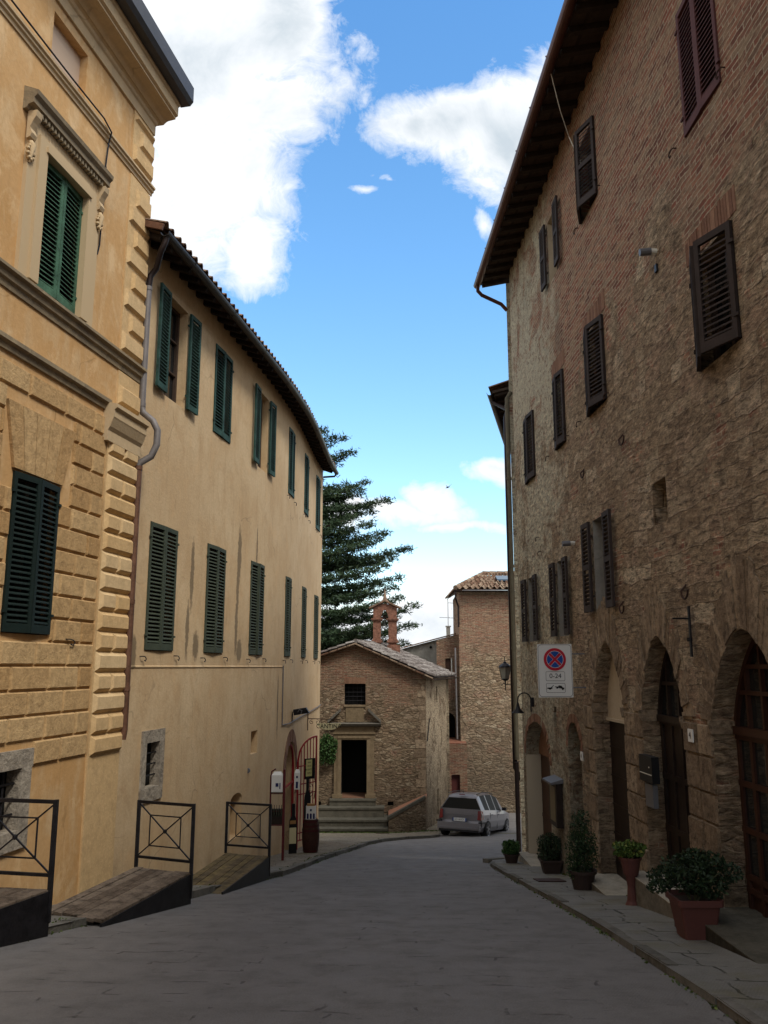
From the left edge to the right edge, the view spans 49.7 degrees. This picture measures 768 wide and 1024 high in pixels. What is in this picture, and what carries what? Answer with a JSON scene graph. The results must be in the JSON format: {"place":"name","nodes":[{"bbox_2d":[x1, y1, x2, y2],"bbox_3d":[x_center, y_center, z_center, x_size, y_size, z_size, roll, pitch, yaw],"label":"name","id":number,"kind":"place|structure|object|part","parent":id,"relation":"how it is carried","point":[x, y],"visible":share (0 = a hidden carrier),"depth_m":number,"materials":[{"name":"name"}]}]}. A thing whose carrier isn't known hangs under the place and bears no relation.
{"place":"outdoors","nodes":[
{"label":"outdoors","id":0,"kind":"place"},
{"bbox_2d":[49,867,286,926],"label":"pavement","id":1,"kind":"structure","parent":0,"point":[53,916],"depth_m":8.71,"materials":[{"name":"grey stone"}]},
{"bbox_2d":[0,798,58,946],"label":"wooden ramp","id":2,"kind":"structure","parent":1,"relation":"on","point":[25,914],"depth_m":7.88,"materials":[{"name":"black metal"}]},
{"bbox_2d":[51,800,195,926],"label":"wooden ramp","id":3,"kind":"structure","parent":1,"relation":"on","point":[136,891],"depth_m":9.77,"materials":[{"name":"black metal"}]},
{"bbox_2d":[193,801,271,894],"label":"wooden ramp","id":4,"kind":"structure","parent":1,"relation":"on","point":[228,872],"depth_m":13.16,"materials":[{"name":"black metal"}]},
{"bbox_2d":[271,771,282,791],"bbox_3d":[-2.200,5.568,17.117,0.230,0.396,0.145,0,-11,0],"label":"sign","id":5,"kind":"object","parent":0,"point":[277,782],"visible":1,"depth_m":17.05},
{"bbox_2d":[143,0,563,648],"label":"sky","id":6,"kind":"structure","parent":0,"point":[340,169],"materials":[{"name":"blue"}]},
{"bbox_2d":[270,823,439,866],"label":"pavement","id":7,"kind":"structure","parent":0,"point":[330,842],"depth_m":24.57,"materials":[{"name":"grey stone"}]},
{"bbox_2d":[270,768,285,860],"bbox_3d":[-2.195,6.204,17.051,0.320,1.802,0.160,0,-11,0],"label":"display stand","id":8,"kind":"object","parent":7,"relation":"on","point":[277,820],"visible":0.77,"depth_m":17.00,"materials":[{"name":"red paint"}]},
{"bbox_2d":[272,805,281,815],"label":"wine bottles","id":9,"kind":"object","parent":8,"relation":"on","point":[277,811],"visible":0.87,"depth_m":16.97,"materials":[{"name":"black glass"}]},
{"bbox_2d":[288,804,296,853],"bbox_3d":[-2.016,7.017,18.370,0.185,1.050,0.039,3,-11,-17],"label":"bottle sign","id":10,"kind":"object","parent":7,"relation":"on","point":[293,835],"visible":1,"depth_m":18.34,"materials":[{"name":"black paint"}]},
{"bbox_2d":[302,818,319,852],"bbox_3d":[-1.750,7.724,19.769,0.422,0.760,0.418,0,-11,0],"label":"wine barrel","id":11,"kind":"object","parent":7,"relation":"on","point":[310,835],"visible":0.94,"depth_m":19.62,"materials":[{"name":"brown wood"}]},
{"bbox_2d":[306,803,315,818],"bbox_3d":[-1.750,7.178,19.869,0.235,0.350,0.104,0,-11,0],"label":"wine carton","id":12,"kind":"object","parent":11,"relation":"on","point":[310,810],"visible":1,"depth_m":19.82,"materials":[{"name":"cardboard"}]},
{"bbox_2d":[318,590,458,832],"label":"stone chapel","id":13,"kind":"structure","parent":7,"relation":"on","point":[387,705],"depth_m":33.62,"materials":[{"name":"stone"}]},
{"bbox_2d":[319,733,337,766],"bbox_3d":[-2.281,9.480,33.048,0.950,1.292,0.459,0,-11,0],"label":"climbing shrub","id":14,"kind":"object","parent":13,"relation":"attached to","point":[328,748],"visible":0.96,"depth_m":32.99,"materials":[{"name":"green plant"}]},
{"bbox_2d":[319,829,457,832],"bbox_3d":[0.324,12.102,31.315,5.993,0.219,0.911,2,-11,-13],"label":"kerb","id":15,"kind":"object","parent":7,"relation":"on","point":[383,832],"visible":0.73,"depth_m":31.08,"materials":[{"name":"grey stone"}]},
{"bbox_2d":[0,813,735,1023],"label":"road","id":16,"kind":"structure","parent":0,"point":[449,929],"depth_m":6.89,"materials":[{"name":"grey stone"}]},
{"bbox_2d":[28,838,738,1023],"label":"weeds","id":17,"kind":"object","parent":16,"relation":"on","point":[646,962],"visible":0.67,"depth_m":8.39,"materials":[{"name":"green plant"}]},
{"bbox_2d":[436,790,508,835],"bbox_3d":[3.571,11.600,32.050,2.000,1.667,4.510,-4,-19,23],"label":"parked car","id":18,"kind":"object","parent":16,"relation":"on","point":[484,813],"visible":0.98,"depth_m":30.50,"materials":[{"name":"silver metal"}]},
{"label":"rear window","id":19,"kind":"part","parent":18,"relation":"part of","materials":[{"name":"black glass"}]},
{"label":"side windows","id":20,"kind":"part","parent":18,"relation":"part of","materials":[{"name":"black glass"}]},
{"bbox_2d":[439,830,521,833],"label":"ground","id":21,"kind":"structure","parent":0,"point":[480,833],"depth_m":31.70,"materials":[{"name":"grey asphalt"}]},
{"bbox_2d":[0,0,193,904],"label":"ochre palazzo","id":22,"kind":"structure","parent":21,"relation":"on","point":[94,94],"depth_m":10.35,"materials":[{"name":"paint"}]},
{"bbox_2d":[0,748,33,854],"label":"cellar window","id":23,"kind":"structure","parent":22,"relation":"in","point":[22,759],"depth_m":9.08,"materials":[{"name":"stone"}]},
{"bbox_2d":[0,470,61,634],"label":"window","id":24,"kind":"structure","parent":22,"relation":"in","point":[22,596],"depth_m":9.45,"materials":[{"name":"green wood"}]},
{"bbox_2d":[14,85,113,326],"bbox_3d":[-4.018,-3.692,10.305,0.350,2.280,1.781,-2,-11,10],"label":"window","id":25,"kind":"structure","parent":22,"relation":"in","point":[59,169],"depth_m":10.28,"materials":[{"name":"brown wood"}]},
{"bbox_2d":[51,22,80,88],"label":"blind window","id":26,"kind":"structure","parent":22,"relation":"in","point":[62,48],"depth_m":10.77,"materials":[{"name":"beige paint"}]},
{"bbox_2d":[112,218,339,877],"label":"beige house","id":27,"kind":"structure","parent":21,"relation":"on","point":[223,649],"depth_m":15.24,"materials":[{"name":"paint"}]},
{"bbox_2d":[138,728,165,803],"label":"cellar window","id":28,"kind":"structure","parent":27,"relation":"in","point":[151,793],"depth_m":12.51,"materials":[{"name":"stone"}]},
{"bbox_2d":[144,521,179,650],"bbox_3d":[-3.574,1.188,13.019,0.275,1.960,1.059,-2,-11,10],"label":"window","id":29,"kind":"structure","parent":27,"relation":"in","point":[155,618],"depth_m":13.00,"materials":[{"name":"green wood"}]},
{"bbox_2d":[155,282,201,415],"bbox_3d":[-3.536,-2.668,13.861,0.309,1.730,1.631,-2,-11,10],"label":"window","id":30,"kind":"structure","parent":27,"relation":"in","point":[169,318],"depth_m":14.14,"materials":[{"name":"green wood"}]},
{"bbox_2d":[203,543,226,652],"bbox_3d":[-3.189,1.607,15.266,0.290,1.960,1.020,-2,-11,9],"label":"window","id":31,"kind":"structure","parent":27,"relation":"in","point":[213,552],"depth_m":15.25,"materials":[{"name":"green wood"}]},
{"bbox_2d":[213,343,233,443],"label":"window","id":32,"kind":"structure","parent":27,"relation":"in","point":[220,382],"depth_m":16.08,"materials":[{"name":"green wood"}]},
{"bbox_2d":[248,561,265,654],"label":"window","id":33,"kind":"structure","parent":27,"relation":"in","point":[253,648],"depth_m":17.70,"materials":[{"name":"green wood"}]},
{"bbox_2d":[253,383,276,476],"bbox_3d":[-2.779,-1.792,18.557,0.307,1.730,1.631,-1,-11,8],"label":"window","id":34,"kind":"structure","parent":27,"relation":"in","point":[258,391],"depth_m":18.83,"materials":[{"name":"green wood"}]},
{"bbox_2d":[284,576,292,655],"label":"window","id":35,"kind":"structure","parent":27,"relation":"in","point":[286,652],"depth_m":20.50,"materials":[{"name":"green wood"}]},
{"bbox_2d":[288,427,295,498],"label":"window","id":36,"kind":"structure","parent":27,"relation":"in","point":[291,490],"depth_m":21.34,"materials":[{"name":"green wood"}]},
{"bbox_2d":[294,769,299,789],"bbox_3d":[-1.955,6.019,18.660,0.120,0.432,0.105,0,-11,0],"label":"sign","id":37,"kind":"object","parent":27,"relation":"in","point":[297,779],"visible":1,"depth_m":18.61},
{"bbox_2d":[292,707,309,719],"bbox_3d":[-2.120,5.128,20.963,0.454,0.351,0.272,0,-11,0],"label":"floodlight","id":38,"kind":"object","parent":27,"relation":"attached to","point":[299,711],"visible":1,"depth_m":20.89,"materials":[{"name":"black metal"}]},
{"bbox_2d":[301,586,306,657],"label":"window","id":39,"kind":"structure","parent":27,"relation":"in","point":[303,623],"depth_m":23.09,"materials":[{"name":"green wood"}]},
{"bbox_2d":[304,453,309,516],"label":"window","id":40,"kind":"structure","parent":27,"relation":"in","point":[306,510],"depth_m":23.92,"materials":[{"name":"green wood"}]},
{"bbox_2d":[304,758,314,778],"bbox_3d":[-1.950,6.757,21.821,0.340,0.520,0.031,10,-14,-42],"label":"notice board","id":41,"kind":"object","parent":27,"relation":"attached to","point":[309,771],"visible":1,"depth_m":21.82,"materials":[{"name":"black paint"}]},
{"bbox_2d":[313,595,318,658],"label":"window","id":42,"kind":"structure","parent":27,"relation":"in","point":[315,652],"depth_m":25.82,"materials":[{"name":"green wood"}]},
{"bbox_2d":[315,475,320,531],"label":"window","id":43,"kind":"structure","parent":27,"relation":"in","point":[318,525],"depth_m":26.64,"materials":[{"name":"green wood"}]},
{"bbox_2d":[307,715,340,729],"bbox_3d":[-1.713,6.020,23.838,0.981,0.510,0.030,0,-11,0],"label":"cantina sign","id":44,"kind":"object","parent":27,"relation":"attached to","point":[328,726],"visible":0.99,"depth_m":23.81,"materials":[{"name":"metal"}]},
{"bbox_2d":[48,834,439,934],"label":"kerb","id":45,"kind":"structure","parent":21,"relation":"on","point":[76,922],"depth_m":14.55,"materials":[{"name":"stone"}]},
{"bbox_2d":[319,425,422,650],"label":"pine tree","id":46,"kind":"object","parent":21,"relation":"on","point":[341,562],"visible":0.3,"depth_m":49.34,"materials":[{"name":"green plant"}]},
{"bbox_2d":[400,626,455,664],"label":"house","id":47,"kind":"structure","parent":21,"relation":"on","point":[426,651],"depth_m":43.40,"materials":[{"name":"stone"}]},
{"bbox_2d":[436,635,467,793],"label":"brick outbuilding","id":48,"kind":"structure","parent":21,"relation":"on","point":[447,649],"depth_m":40.51,"materials":[{"name":"brown brick"}]},
{"bbox_2d":[445,658,450,670],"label":"window","id":49,"kind":"structure","parent":48,"relation":"in","point":[447,660],"depth_m":41.06,"materials":[{"name":"brown wood"}]},
{"bbox_2d":[451,775,459,792],"bbox_3d":[3.360,13.272,38.829,0.480,1.950,0.090,0,-11,0],"label":"door","id":50,"kind":"structure","parent":48,"relation":"in","point":[455,778],"depth_m":38.88,"materials":[{"name":"red wood"}]},
{"bbox_2d":[445,571,520,812],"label":"brick tower house","id":51,"kind":"structure","parent":21,"relation":"on","point":[480,617],"depth_m":40.21,"materials":[{"name":"brick"}]},
{"bbox_2d":[495,576,507,580],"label":"roof window","id":52,"kind":"structure","parent":51,"relation":"in","point":[499,578],"depth_m":42.25,"materials":[{"name":"white glass"}]},
{"bbox_2d":[483,857,504,862],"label":"kerb end","id":53,"kind":"structure","parent":21,"relation":"on","point":[487,860],"depth_m":17.19,"materials":[{"name":"stone"}]},
{"bbox_2d":[487,380,519,779],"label":"neighbour house","id":54,"kind":"structure","parent":21,"relation":"on","point":[498,393],"depth_m":19.22,"materials":[{"name":"brick"}]},
{"bbox_2d":[499,657,510,690],"bbox_3d":[3.881,4.672,23.949,1.143,0.960,0.380,0,-11,0],"label":"street lantern","id":55,"kind":"object","parent":54,"relation":"attached to","point":[504,667],"visible":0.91,"depth_m":23.88,"materials":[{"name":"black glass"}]},
{"bbox_2d":[473,0,767,963],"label":"stone house","id":56,"kind":"structure","parent":21,"relation":"on","point":[637,432],"depth_m":10.25,"materials":[{"name":"brick"}]},
{"bbox_2d":[512,692,533,712],"bbox_3d":[2.740,3.764,16.363,0.446,0.403,0.244,0,-11,0],"label":"gooseneck lamp","id":57,"kind":"object","parent":56,"relation":"attached to","point":[517,710],"visible":1,"depth_m":16.34,"materials":[{"name":"black metal"}]},
{"bbox_2d":[522,410,535,484],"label":"window","id":58,"kind":"structure","parent":56,"relation":"in","point":[527,475],"depth_m":16.77,"materials":[{"name":"brown wood"}]},
{"bbox_2d":[520,574,538,641],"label":"window","id":59,"kind":"structure","parent":56,"relation":"in","point":[523,589],"depth_m":16.78,"materials":[{"name":"brown wood"}]},
{"bbox_2d":[541,755,551,848],"bbox_3d":[3.287,5.612,15.900,0.061,3.200,2.120,0,-11,-2],"label":"door","id":60,"kind":"structure","parent":56,"relation":"in","point":[545,767],"depth_m":16.64,"materials":[{"name":"brown wood"}]},
{"bbox_2d":[539,195,559,291],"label":"window","id":61,"kind":"structure","parent":56,"relation":"in","point":[554,207],"depth_m":15.30,"materials":[{"name":"brown wood"}]},
{"bbox_2d":[542,775,563,827],"bbox_3d":[2.921,4.986,14.293,0.220,0.800,0.640,0,-11,-2],"label":"notice case","id":62,"kind":"object","parent":56,"relation":"attached to","point":[555,782],"visible":1,"depth_m":14.09,"materials":[{"name":"brown wood"}]},
{"bbox_2d":[551,368,565,450],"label":"window","id":63,"kind":"structure","parent":56,"relation":"in","point":[557,441],"depth_m":14.33,"materials":[{"name":"brown wood"}]},
{"bbox_2d":[548,556,569,636],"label":"window","id":64,"kind":"structure","parent":56,"relation":"in","point":[564,564],"depth_m":14.36,"materials":[{"name":"brown wood"}]},
{"bbox_2d":[537,644,585,696],"bbox_3d":[2.763,2.446,12.780,0.786,0.810,0.047,0,-11,-1],"label":"parking sign","id":65,"kind":"object","parent":56,"relation":"attached to","point":[555,671],"visible":1,"depth_m":12.77,"materials":[{"name":"white metal"}]},
{"bbox_2d":[562,541,574,545],"bbox_3d":[2.992,0.512,13.455,0.205,0.099,0.094,0,-11,0],"label":"wall spotlight","id":66,"kind":"object","parent":56,"relation":"attached to","point":[567,543],"depth_m":13.42,"materials":[{"name":"grey metal"}]},
{"bbox_2d":[573,115,597,223],"bbox_3d":[3.172,-5.283,12.847,0.443,1.300,0.984,0,-11,0],"label":"window","id":67,"kind":"structure","parent":56,"relation":"in","point":[590,159],"depth_m":12.67,"materials":[{"name":"brown wood"}]},
{"bbox_2d":[582,314,606,416],"bbox_3d":[3.191,-2.159,12.335,0.401,1.290,1.000,0,-11,0],"label":"window","id":68,"kind":"structure","parent":56,"relation":"in","point":[599,343],"depth_m":12.20,"materials":[{"name":"brown wood"}]},
{"bbox_2d":[580,509,615,612],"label":"shutters","id":69,"kind":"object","parent":56,"relation":"in","point":[606,522],"depth_m":11.68,"materials":[{"name":"brown wood"}]},
{"bbox_2d":[609,721,630,879],"bbox_3d":[3.381,4.238,11.345,0.052,2.630,1.460,0,-11,-2],"label":"door","id":70,"kind":"structure","parent":56,"relation":"in","point":[617,730],"depth_m":11.79,"materials":[{"name":"brown wood"}]},
{"bbox_2d":[639,248,657,255],"bbox_3d":[3.151,-3.103,9.890,0.205,0.099,0.094,0,-11,0],"label":"wall spotlight","id":71,"kind":"object","parent":56,"relation":"attached to","point":[647,251],"depth_m":9.86,"materials":[{"name":"grey metal"}]},
{"bbox_2d":[639,754,659,783],"bbox_3d":[3.145,3.045,9.833,0.093,0.300,0.430,0,-11,-2],"label":"letter box","id":72,"kind":"object","parent":56,"relation":"attached to","point":[649,768],"visible":1,"depth_m":9.70,"materials":[{"name":"black paint"}]},
{"bbox_2d":[645,782,658,808],"bbox_3d":[3.152,3.336,9.754,0.060,0.260,0.260,0,-11,-2],"label":"intercom","id":73,"kind":"object","parent":56,"relation":"attached to","point":[651,794],"visible":0.87,"depth_m":9.68,"materials":[{"name":"grey metal"}]},
{"bbox_2d":[654,263,657,272],"bbox_3d":[3.242,-2.900,9.862,0.030,0.090,0.070,0,-11,0],"label":"cable outlet","id":74,"kind":"object","parent":56,"relation":"attached to","point":[656,268],"visible":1,"depth_m":9.85,"materials":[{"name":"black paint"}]},
{"bbox_2d":[656,650,691,881],"bbox_3d":[3.444,3.214,9.465,0.100,3.553,1.386,0,-11,-2],"label":"door","id":75,"kind":"structure","parent":56,"relation":"in","point":[677,811],"depth_m":9.84,"materials":[{"name":"brown wood"}]},
{"bbox_2d":[672,606,692,656],"bbox_3d":[3.145,1.258,8.729,0.200,0.530,0.060,0,-11,0],"label":"iron bracket","id":76,"kind":"object","parent":56,"relation":"attached to","point":[690,639],"visible":1,"depth_m":8.72,"materials":[{"name":"black metal"}]},
{"bbox_2d":[687,729,693,741],"bbox_3d":[3.214,2.344,8.689,0.018,0.130,0.120,0,-11,-2],"label":"house number","id":77,"kind":"object","parent":56,"relation":"attached to","point":[690,735],"visible":1,"depth_m":8.68,"materials":[{"name":"white ceramic"}]},
{"bbox_2d":[674,0,721,137],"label":"window","id":78,"kind":"structure","parent":56,"relation":"in","point":[704,47],"depth_m":8.76,"materials":[{"name":"brown wood"}]},
{"bbox_2d":[689,220,741,371],"bbox_3d":[3.312,-2.121,8.257,0.463,1.200,1.016,0,-11,0],"label":"window","id":79,"kind":"structure","parent":56,"relation":"in","point":[721,272],"depth_m":8.15,"materials":[{"name":"brown wood"}]},
{"bbox_2d":[732,639,767,917],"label":"door","id":80,"kind":"structure","parent":56,"relation":"in","point":[750,729],"depth_m":7.89,"materials":[{"name":"red wood"}]},
{"bbox_2d":[490,861,767,1023],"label":"kerb","id":81,"kind":"structure","parent":21,"relation":"on","point":[619,936],"depth_m":6.73,"materials":[{"name":"stone"}]},
{"bbox_2d":[492,859,767,1023],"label":"pavement","id":82,"kind":"structure","parent":0,"point":[709,967],"depth_m":7.21,"materials":[{"name":"grey stone"}]},
{"bbox_2d":[501,839,520,862],"bbox_3d":[2.518,6.708,16.401,0.388,0.450,0.340,0,-11,0],"label":"potted plant","id":83,"kind":"object","parent":82,"relation":"on","point":[510,851],"visible":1,"depth_m":16.33,"materials":[{"name":"green plant"}]},
{"bbox_2d":[533,878,565,881],"bbox_3d":[2.550,5.674,12.776,0.420,0.090,0.500,0,-11,0],"label":"drain cover","id":84,"kind":"object","parent":82,"relation":"on","point":[549,880],"visible":1,"depth_m":12.71,"materials":[{"name":"metal"}]},
{"bbox_2d":[536,832,563,873],"bbox_3d":[2.859,5.840,14.221,0.478,0.680,0.424,0,-11,0],"label":"potted plant","id":85,"kind":"object","parent":82,"relation":"on","point":[551,862],"visible":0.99,"depth_m":14.14,"materials":[{"name":"green plant"}]},
{"bbox_2d":[564,809,598,889],"bbox_3d":[2.765,4.704,11.581,0.453,1.074,0.403,-6,-12,30],"label":"potted plant","id":86,"kind":"object","parent":82,"relation":"on","point":[583,876],"visible":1,"depth_m":11.52,"materials":[{"name":"green plant"}]},
{"bbox_2d":[612,839,646,905],"bbox_3d":[2.932,4.269,9.833,0.423,0.737,0.344,0,-11,0],"label":"potted plant","id":87,"kind":"object","parent":82,"relation":"on","point":[629,853],"visible":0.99,"depth_m":9.78,"materials":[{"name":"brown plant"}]},
{"bbox_2d":[646,847,743,939],"bbox_3d":[2.861,3.489,7.604,0.915,0.776,0.423,0,-11,0],"label":"potted plant","id":88,"kind":"object","parent":82,"relation":"on","point":[696,904],"visible":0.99,"depth_m":7.54,"materials":[{"name":"green plant"}]},
{"bbox_3d":[-1.906,7.235,21.737,0.270,0.554,0.023,0,-11,0],"label":"bottle holder","id":89,"kind":"object","parent":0,"visible":0},
{"bbox_2d":[304,777,310,818],"bbox_3d":[-1.992,7.605,21.539,0.028,1.350,0.256,-8,-13,38],"label":"bottle sign","id":90,"kind":"object","parent":89,"relation":"hanging from","point":[307,797],"visible":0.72,"depth_m":21.56,"materials":[{"name":"black paint"}]}
]}

